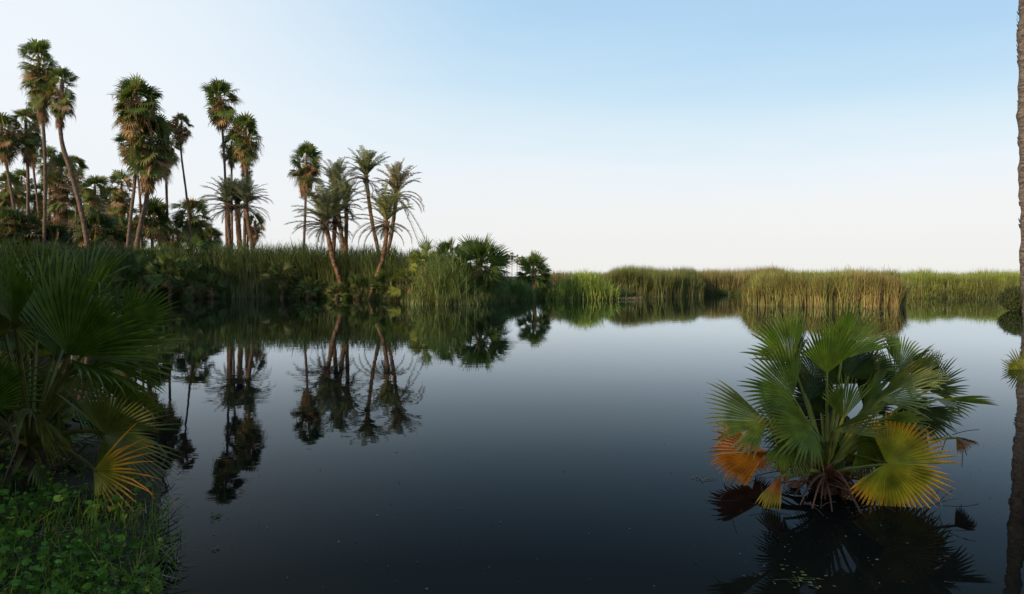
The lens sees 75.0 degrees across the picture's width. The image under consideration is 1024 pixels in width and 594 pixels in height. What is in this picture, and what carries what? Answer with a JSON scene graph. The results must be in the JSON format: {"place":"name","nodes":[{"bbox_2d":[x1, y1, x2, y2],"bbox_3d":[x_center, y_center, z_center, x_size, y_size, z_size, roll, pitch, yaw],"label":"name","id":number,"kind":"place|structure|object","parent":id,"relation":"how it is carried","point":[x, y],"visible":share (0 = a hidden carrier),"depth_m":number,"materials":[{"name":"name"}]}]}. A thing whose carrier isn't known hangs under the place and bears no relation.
{"place":"outdoors","nodes":[
{"label":"outdoors","id":0,"kind":"place"},
{"bbox_2d":[0,276,999,593],"bbox_3d":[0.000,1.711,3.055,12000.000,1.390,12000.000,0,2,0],"label":"ground","id":1,"kind":"structure","parent":0,"point":[76,480],"depth_m":4.48,"materials":[{"name":"green plant"}]},
{"bbox_2d":[0,112,23,208],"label":"fan palm","id":2,"kind":"object","parent":1,"relation":"on","point":[9,149],"visible":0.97,"depth_m":65.64,"materials":[{"name":"green plant"}]},
{"bbox_2d":[0,171,25,226],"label":"fan palm","id":3,"kind":"object","parent":1,"relation":"on","point":[5,198],"visible":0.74,"depth_m":75.36,"materials":[{"name":"green plant"}]},
{"bbox_2d":[0,205,33,249],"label":"fan palm","id":4,"kind":"object","parent":1,"relation":"on","point":[8,231],"visible":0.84,"depth_m":61.24,"materials":[{"name":"green plant"}]},
{"bbox_2d":[3,167,36,209],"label":"fan palm","id":5,"kind":"object","parent":1,"relation":"on","point":[18,172],"visible":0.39,"depth_m":85.37,"materials":[{"name":"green plant"}]},
{"bbox_2d":[8,107,42,231],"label":"fan palm","id":6,"kind":"object","parent":1,"relation":"on","point":[26,139],"visible":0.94,"depth_m":67.37,"materials":[{"name":"green plant"}]},
{"bbox_2d":[4,212,51,246],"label":"fan palm","id":7,"kind":"object","parent":1,"relation":"on","point":[36,223],"visible":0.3,"depth_m":62.45,"materials":[{"name":"green plant"}]},
{"bbox_2d":[19,192,47,232],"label":"fan palm","id":8,"kind":"object","parent":1,"relation":"on","point":[32,199],"visible":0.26,"depth_m":77.49,"materials":[{"name":"green plant"}]},
{"bbox_2d":[24,126,47,235],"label":"fan palm","id":9,"kind":"object","parent":1,"relation":"on","point":[34,162],"visible":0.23,"depth_m":70.74,"materials":[{"name":"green plant"}]},
{"bbox_2d":[16,38,61,242],"bbox_3d":[-43.559,-12.267,61.766,3.975,23.499,3.821,0,2,0],"label":"fan palm","id":10,"kind":"object","parent":1,"relation":"on","point":[39,100],"visible":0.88,"depth_m":61.10,"materials":[{"name":"green plant"}]},
{"bbox_2d":[30,182,51,217],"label":"fan palm","id":11,"kind":"object","parent":1,"relation":"on","point":[38,187],"visible":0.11,"depth_m":87.37,"materials":[{"name":"green plant"}]},
{"bbox_2d":[35,204,54,233],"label":"fan palm","id":12,"kind":"object","parent":1,"relation":"on","point":[49,218],"visible":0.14,"depth_m":71.43,"materials":[{"name":"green plant"}]},
{"bbox_2d":[0,344,98,446],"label":"young fan palm","id":13,"kind":"object","parent":1,"relation":"on","point":[5,414],"visible":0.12,"depth_m":6.24,"materials":[{"name":"green plant"}]},
{"bbox_2d":[35,146,67,215],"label":"fan palm","id":14,"kind":"object","parent":1,"relation":"on","point":[52,151],"visible":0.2,"depth_m":79.08,"materials":[{"name":"green plant"}]},
{"bbox_2d":[36,222,73,247],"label":"fan palm","id":15,"kind":"object","parent":1,"relation":"on","point":[62,232],"visible":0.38,"depth_m":63.59,"materials":[{"name":"green plant"}]},
{"bbox_2d":[38,152,82,235],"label":"fan palm","id":16,"kind":"object","parent":1,"relation":"on","point":[61,202],"visible":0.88,"depth_m":69.20,"materials":[{"name":"green plant"}]},
{"bbox_2d":[0,236,123,379],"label":"young fan palm","id":17,"kind":"object","parent":1,"relation":"on","point":[46,253],"visible":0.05,"depth_m":8.17,"materials":[{"name":"green plant"}]},
{"bbox_2d":[52,209,74,228],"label":"fan palm","id":18,"kind":"object","parent":1,"relation":"on","point":[67,225],"visible":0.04,"depth_m":85.62,"materials":[{"name":"green plant"}]},
{"bbox_2d":[44,66,90,247],"bbox_3d":[-39.593,-10.572,59.437,3.938,20.297,2.702,1,2,30],"label":"fan palm","id":19,"kind":"object","parent":1,"relation":"on","point":[62,107],"visible":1,"depth_m":59.37,"materials":[{"name":"green plant"}]},
{"bbox_2d":[68,225,80,248],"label":"fan palm","id":20,"kind":"object","parent":1,"relation":"on","point":[71,232],"visible":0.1,"depth_m":65.13,"materials":[{"name":"green plant"}]},
{"bbox_2d":[64,153,88,238],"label":"fan palm","id":21,"kind":"object","parent":1,"relation":"on","point":[82,164],"visible":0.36,"depth_m":77.63,"materials":[{"name":"green plant"}]},
{"bbox_2d":[69,190,88,227],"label":"fan palm","id":22,"kind":"object","parent":1,"relation":"on","point":[81,194],"visible":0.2,"depth_m":83.29,"materials":[{"name":"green plant"}]},
{"bbox_2d":[0,429,168,593],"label":"pennywort","id":23,"kind":"object","parent":1,"relation":"on","point":[88,556],"visible":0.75,"depth_m":3.66,"materials":[{"name":"green plant"}]},
{"bbox_2d":[79,174,111,225],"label":"fan palm","id":24,"kind":"object","parent":1,"relation":"on","point":[94,200],"visible":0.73,"depth_m":73.33,"materials":[{"name":"green plant"}]},
{"bbox_2d":[0,232,192,511],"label":"young fan palm","id":25,"kind":"object","parent":1,"relation":"on","point":[43,306],"visible":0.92,"depth_m":5.04,"materials":[{"name":"green plant"}]},
{"bbox_2d":[68,207,125,249],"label":"fan palm","id":26,"kind":"object","parent":1,"relation":"on","point":[104,222],"visible":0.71,"depth_m":61.24,"materials":[{"name":"green plant"}]},
{"bbox_2d":[0,435,203,593],"bbox_3d":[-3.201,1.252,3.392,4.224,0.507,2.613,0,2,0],"label":"grass","id":27,"kind":"structure","parent":1,"relation":"on","point":[44,564],"depth_m":3.71,"materials":[{"name":"green plant"}]},
{"bbox_2d":[103,187,118,217],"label":"fan palm","id":28,"kind":"object","parent":1,"relation":"on","point":[110,212],"visible":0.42,"depth_m":79.34,"materials":[{"name":"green plant"}]},
{"bbox_2d":[106,228,132,251],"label":"fan palm","id":29,"kind":"object","parent":1,"relation":"on","point":[120,239],"visible":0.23,"depth_m":62.77,"materials":[{"name":"green plant"}]},
{"bbox_2d":[105,168,137,217],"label":"fan palm","id":30,"kind":"object","parent":1,"relation":"on","point":[121,204],"visible":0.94,"depth_m":71.38,"materials":[{"name":"green plant"}]},
{"bbox_2d":[113,214,134,250],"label":"fan palm","id":31,"kind":"object","parent":1,"relation":"on","point":[124,222],"visible":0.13,"depth_m":67.58,"materials":[{"name":"green plant"}]},
{"bbox_2d":[111,131,142,247],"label":"fan palm","id":32,"kind":"object","parent":1,"relation":"on","point":[119,139],"visible":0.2,"depth_m":67.10,"materials":[{"name":"green plant"}]},
{"bbox_2d":[122,206,138,228],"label":"fan palm","id":33,"kind":"object","parent":1,"relation":"on","point":[127,215],"visible":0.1,"depth_m":89.70,"materials":[{"name":"green plant"}]},
{"bbox_2d":[110,72,165,250],"bbox_3d":[-33.438,-10.214,59.947,4.788,19.534,4.865,0,2,0],"label":"fan palm","id":34,"kind":"object","parent":1,"relation":"on","point":[135,114],"visible":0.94,"depth_m":58.95,"materials":[{"name":"green plant"}]},
{"bbox_2d":[130,220,149,249],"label":"fan palm","id":35,"kind":"object","parent":1,"relation":"on","point":[145,242],"visible":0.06,"depth_m":73.62,"materials":[{"name":"green plant"}]},
{"bbox_2d":[113,253,167,297],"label":"fan palm","id":36,"kind":"object","parent":1,"relation":"on","point":[143,260],"visible":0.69,"depth_m":48.44,"materials":[{"name":"green plant"}]},
{"bbox_2d":[119,113,175,250],"bbox_3d":[-32.995,-8.761,60.728,4.864,16.618,4.805,2,2,42],"label":"fan palm","id":37,"kind":"object","parent":1,"relation":"on","point":[150,164],"visible":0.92,"depth_m":60.27,"materials":[{"name":"green plant"}]},
{"bbox_2d":[129,242,166,266],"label":"fan palm","id":38,"kind":"object","parent":1,"relation":"on","point":[141,250],"visible":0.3,"depth_m":49.41,"materials":[{"name":"green plant"}]},
{"bbox_2d":[128,195,174,249],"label":"fan palm","id":39,"kind":"object","parent":1,"relation":"on","point":[153,229],"visible":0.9,"depth_m":63.17,"materials":[{"name":"green plant"}]},
{"bbox_2d":[153,120,183,246],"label":"fan palm","id":40,"kind":"object","parent":1,"relation":"on","point":[175,155],"visible":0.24,"depth_m":65.43,"materials":[{"name":"green plant"}]},
{"bbox_2d":[141,250,197,297],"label":"fan palm","id":41,"kind":"object","parent":1,"relation":"on","point":[170,261],"visible":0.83,"depth_m":47.86,"materials":[{"name":"green plant"}]},
{"bbox_2d":[161,226,183,251],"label":"fan palm","id":42,"kind":"object","parent":1,"relation":"on","point":[172,240],"visible":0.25,"depth_m":69.38,"materials":[{"name":"green plant"}]},
{"bbox_2d":[170,113,193,245],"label":"fan palm","id":43,"kind":"object","parent":1,"relation":"on","point":[181,133],"visible":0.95,"depth_m":63.50,"materials":[{"name":"green plant"}]},
{"bbox_2d":[166,262,211,298],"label":"fan palm","id":44,"kind":"object","parent":1,"relation":"on","point":[191,291],"visible":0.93,"depth_m":47.51,"materials":[{"name":"green plant"}]},
{"bbox_2d":[169,196,212,246],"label":"fan palm","id":45,"kind":"object","parent":1,"relation":"on","point":[181,222],"visible":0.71,"depth_m":65.36,"materials":[{"name":"green plant"}]},
{"bbox_2d":[172,232,211,262],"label":"fan palm","id":46,"kind":"object","parent":1,"relation":"on","point":[204,244],"visible":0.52,"depth_m":50.65,"materials":[{"name":"green plant"}]},
{"bbox_2d":[2,236,408,297],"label":"reeds","id":47,"kind":"object","parent":1,"relation":"on","point":[221,255],"visible":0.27,"depth_m":49.54,"materials":[{"name":"green plant"}]},
{"bbox_2d":[192,273,229,297],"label":"fan palm","id":48,"kind":"object","parent":1,"relation":"on","point":[211,293],"visible":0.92,"depth_m":48.39,"materials":[{"name":"green plant"}]},
{"bbox_2d":[200,226,223,249],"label":"fan palm","id":49,"kind":"object","parent":1,"relation":"on","point":[216,234],"visible":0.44,"depth_m":69.68,"materials":[{"name":"green plant"}]},
{"bbox_2d":[199,76,242,247],"bbox_3d":[-27.528,-10.835,63.722,4.298,20.526,3.871,0,2,0],"label":"fan palm","id":50,"kind":"object","parent":1,"relation":"on","point":[221,113],"visible":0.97,"depth_m":63.02,"materials":[{"name":"green plant"}]},
{"bbox_2d":[196,174,257,249],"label":"date palm","id":51,"kind":"object","parent":1,"relation":"on","point":[228,198],"visible":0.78,"depth_m":59.58,"materials":[{"name":"green plant"}]},
{"bbox_2d":[219,133,240,245],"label":"fan palm","id":52,"kind":"object","parent":1,"relation":"on","point":[229,153],"visible":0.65,"depth_m":66.46,"materials":[{"name":"green plant"}]},
{"bbox_2d":[211,178,260,247],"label":"date palm","id":53,"kind":"object","parent":1,"relation":"on","point":[238,235],"visible":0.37,"depth_m":60.61,"materials":[{"name":"green plant"}]},
{"bbox_2d":[217,173,270,250],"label":"date palm","id":54,"kind":"object","parent":1,"relation":"on","point":[245,196],"visible":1,"depth_m":58.61,"materials":[{"name":"green plant"}]},
{"bbox_2d":[226,111,263,247],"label":"fan palm","id":55,"kind":"object","parent":1,"relation":"on","point":[245,151],"visible":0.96,"depth_m":62.17,"materials":[{"name":"green plant"}]},
{"bbox_2d":[239,163,254,251],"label":"fan palm","id":56,"kind":"object","parent":1,"relation":"on","point":[242,170],"visible":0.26,"depth_m":71.55,"materials":[{"name":"green plant"}]},
{"bbox_2d":[246,211,265,246],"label":"fan palm","id":57,"kind":"object","parent":1,"relation":"on","point":[255,233],"visible":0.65,"depth_m":67.64,"materials":[{"name":"green plant"}]},
{"bbox_2d":[259,257,298,297],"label":"fan palm","id":58,"kind":"object","parent":1,"relation":"on","point":[281,267],"visible":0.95,"depth_m":48.22,"materials":[{"name":"green plant"}]},
{"bbox_2d":[288,140,324,244],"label":"fan palm","id":59,"kind":"object","parent":1,"relation":"on","point":[305,173],"visible":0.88,"depth_m":57.38,"materials":[{"name":"green plant"}]},
{"bbox_2d":[293,276,323,298],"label":"fan palm","id":60,"kind":"object","parent":1,"relation":"on","point":[315,291],"visible":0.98,"depth_m":47.54,"materials":[{"name":"green plant"}]},
{"bbox_2d":[285,178,362,292],"bbox_3d":[-13.361,-4.212,47.428,5.710,8.450,5.412,0,2,0],"label":"date palm","id":61,"kind":"object","parent":1,"relation":"on","point":[325,213],"visible":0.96,"depth_m":47.11,"materials":[{"name":"green plant"}]},
{"bbox_2d":[321,281,346,299],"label":"fan palm","id":62,"kind":"object","parent":1,"relation":"on","point":[334,285],"visible":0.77,"depth_m":46.58,"materials":[{"name":"green plant"}]},
{"bbox_2d":[308,156,364,250],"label":"date palm","id":63,"kind":"object","parent":1,"relation":"on","point":[337,169],"visible":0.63,"depth_m":51.48,"materials":[{"name":"green plant"}]},
{"bbox_2d":[316,189,360,265],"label":"date palm","id":64,"kind":"object","parent":1,"relation":"on","point":[336,221],"visible":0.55,"depth_m":48.23,"materials":[{"name":"green plant"}]},
{"bbox_2d":[334,176,369,261],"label":"date palm","id":65,"kind":"object","parent":1,"relation":"on","point":[345,188],"visible":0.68,"depth_m":49.67,"materials":[{"name":"green plant"}]},
{"bbox_2d":[338,273,368,299],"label":"fan palm","id":66,"kind":"object","parent":1,"relation":"on","point":[362,280],"visible":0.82,"depth_m":46.33,"materials":[{"name":"green plant"}]},
{"bbox_2d":[344,145,390,249],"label":"date palm","id":67,"kind":"object","parent":1,"relation":"on","point":[366,167],"visible":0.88,"depth_m":52.53,"materials":[{"name":"green plant"}]},
{"bbox_2d":[342,181,414,299],"bbox_3d":[-8.595,-3.715,45.244,4.824,8.232,3.692,1,2,31],"label":"date palm","id":68,"kind":"object","parent":1,"relation":"on","point":[385,203],"visible":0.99,"depth_m":44.97,"materials":[{"name":"green plant"}]},
{"bbox_2d":[366,266,404,300],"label":"fan palm","id":69,"kind":"object","parent":1,"relation":"on","point":[381,275],"visible":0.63,"depth_m":44.10,"materials":[{"name":"green plant"}]},
{"bbox_2d":[382,284,404,301],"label":"fan palm","id":70,"kind":"object","parent":1,"relation":"on","point":[391,299],"visible":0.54,"depth_m":42.42,"materials":[{"name":"green plant"}]},
{"bbox_2d":[371,158,425,260],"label":"date palm","id":71,"kind":"object","parent":1,"relation":"on","point":[397,179],"visible":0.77,"depth_m":47.06,"materials":[{"name":"green plant"}]},
{"bbox_2d":[386,263,422,297],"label":"fan palm","id":72,"kind":"object","parent":1,"relation":"on","point":[400,274],"visible":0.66,"depth_m":41.99,"materials":[{"name":"green plant"}]},
{"bbox_2d":[406,233,444,287],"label":"fan palm","id":73,"kind":"object","parent":1,"relation":"on","point":[425,246],"visible":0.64,"depth_m":40.83,"materials":[{"name":"green plant"}]},
{"bbox_2d":[397,245,484,304],"bbox_3d":[-3.907,-1.318,38.234,7.020,3.660,7.585,0,2,0],"label":"reed clump","id":74,"kind":"object","parent":1,"relation":"on","point":[443,279],"visible":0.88,"depth_m":37.82,"materials":[{"name":"green plant"}]},
{"bbox_2d":[428,236,465,264],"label":"fan palm","id":75,"kind":"object","parent":1,"relation":"on","point":[441,246],"visible":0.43,"depth_m":42.37,"materials":[{"name":"green plant"}]},
{"bbox_2d":[385,246,532,294],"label":"undergrowth","id":76,"kind":"object","parent":1,"relation":"on","point":[402,260],"visible":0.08,"depth_m":44.64,"materials":[{"name":"green plant"}]},
{"bbox_2d":[460,279,494,301],"bbox_3d":[-2.335,-0.349,39.083,2.986,1.701,3.408,-2,2,-42],"label":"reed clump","id":77,"kind":"object","parent":1,"relation":"on","point":[473,290],"visible":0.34,"depth_m":38.78,"materials":[{"name":"green plant"}]},
{"bbox_2d":[443,233,517,298],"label":"fan palm","id":78,"kind":"object","parent":1,"relation":"on","point":[476,251],"visible":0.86,"depth_m":39.57,"materials":[{"name":"green plant"}]},
{"bbox_2d":[498,277,546,300],"bbox_3d":[0.249,-0.620,44.315,4.525,1.896,3.753,0,2,0],"label":"reed clump","id":79,"kind":"object","parent":1,"relation":"on","point":[527,295],"visible":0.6,"depth_m":43.86,"materials":[{"name":"green plant"}]},
{"bbox_2d":[515,250,552,297],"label":"fan palm","id":80,"kind":"object","parent":1,"relation":"on","point":[535,261],"visible":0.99,"depth_m":46.27,"materials":[{"name":"green plant"}]},
{"bbox_2d":[537,280,554,296],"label":"reed clump","id":81,"kind":"object","parent":1,"relation":"on","point":[547,289],"visible":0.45,"depth_m":47.08,"materials":[{"name":"green plant"}]},
{"bbox_2d":[542,271,612,288],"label":"reeds","id":82,"kind":"object","parent":1,"relation":"on","point":[556,277],"visible":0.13,"depth_m":50.45,"materials":[{"name":"green plant"}]},
{"bbox_2d":[544,268,635,299],"bbox_3d":[5.231,-0.816,45.585,6.327,2.780,4.653,-1,2,-21],"label":"reed clump","id":83,"kind":"object","parent":1,"relation":"on","point":[591,284],"visible":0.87,"depth_m":44.83,"materials":[{"name":"green plant"}]},
{"bbox_2d":[604,264,706,296],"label":"reeds","id":84,"kind":"object","parent":1,"relation":"on","point":[654,282],"visible":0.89,"depth_m":51.80,"materials":[{"name":"green plant"}]},
{"bbox_2d":[695,265,786,294],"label":"reeds","id":85,"kind":"object","parent":1,"relation":"on","point":[714,279],"visible":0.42,"depth_m":57.38,"materials":[{"name":"green plant"}]},
{"bbox_2d":[537,270,1014,288],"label":"reeds","id":86,"kind":"object","parent":1,"relation":"on","point":[952,273],"visible":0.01,"depth_m":69.91,"materials":[{"name":"green plant"}]},
{"bbox_2d":[881,264,905,278],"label":"reed clump","id":87,"kind":"object","parent":1,"relation":"on","point":[886,271],"visible":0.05,"depth_m":52.17,"materials":[{"name":"green plant"}]},
{"bbox_2d":[777,265,1019,297],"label":"reeds","id":88,"kind":"object","parent":1,"relation":"on","point":[923,280],"visible":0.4,"depth_m":49.85,"materials":[{"name":"green plant"}]},
{"bbox_2d":[930,279,963,290],"bbox_3d":[32.208,-0.710,49.675,3.451,1.751,2.900,-1,2,-32],"label":"reed clump","id":89,"kind":"object","parent":1,"relation":"on","point":[942,285],"visible":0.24,"depth_m":49.58,"materials":[{"name":"green plant"}]},
{"bbox_2d":[0,0,1020,275],"label":"sky","id":90,"kind":"structure","parent":0,"point":[597,135],"materials":[{"name":"blue"}]},
{"bbox_2d":[0,295,1023,593],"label":"pond water","id":91,"kind":"structure","parent":0,"point":[562,429],"depth_m":5.90,"materials":[{"name":"liquid"}]},
{"bbox_2d":[211,410,1005,588],"bbox_3d":[1.180,1.385,6.718,9.983,0.005,6.638,0,2,0],"label":"floating debris","id":92,"kind":"object","parent":91,"relation":"on","point":[629,528],"visible":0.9,"depth_m":3.97,"materials":[{"name":"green plant"}]},
{"bbox_2d":[611,296,640,299],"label":"reed litter","id":93,"kind":"object","parent":91,"relation":"on","point":[631,297],"visible":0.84,"depth_m":45.20,"materials":[{"name":"brown plant"}]},
{"bbox_2d":[777,568,835,587],"bbox_3d":[1.525,1.483,3.516,0.301,0.012,0.230,0,2,0],"label":"floating plant","id":94,"kind":"object","parent":91,"relation":"on","point":[801,579],"visible":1,"depth_m":3.51,"materials":[{"name":"green plant"}]},
{"bbox_2d":[738,262,917,306],"bbox_3d":[17.299,-0.778,37.368,9.490,2.673,6.659,0,2,14],"label":"reed clump","id":95,"kind":"object","parent":91,"relation":"in","point":[830,289],"visible":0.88,"depth_m":35.48,"materials":[{"name":"green plant"}]},
{"bbox_2d":[704,294,998,515],"bbox_3d":[2.421,0.928,5.037,2.351,1.892,1.381,-1,2,-23],"label":"young fan palm","id":96,"kind":"object","parent":91,"relation":"in","point":[825,445],"visible":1,"depth_m":4.87,"materials":[{"name":"green plant"}]},
{"bbox_2d":[993,285,1021,310],"bbox_3d":[23.768,0.047,30.785,2.605,1.439,2.401,-1,2,-36],"label":"shrub","id":97,"kind":"object","parent":91,"relation":"on","point":[1010,299],"visible":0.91,"depth_m":30.66,"materials":[{"name":"green plant"}]},
{"bbox_2d":[1001,348,1023,369],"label":"young fan palm","id":98,"kind":"object","parent":91,"relation":"in","point":[1013,364],"visible":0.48,"depth_m":11.47,"materials":[{"name":"green plant"}]},
{"bbox_2d":[1016,0,1023,322],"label":"fan palm","id":99,"kind":"object","parent":91,"relation":"in","point":[1020,86],"visible":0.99,"depth_m":22.72,"materials":[{"name":"brown plant"}]},
{"bbox_2d":[91,284,1008,305],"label":"grass","id":100,"kind":"structure","parent":0,"point":[448,301],"depth_m":46.53,"materials":[{"name":"green plant"}]}
]}

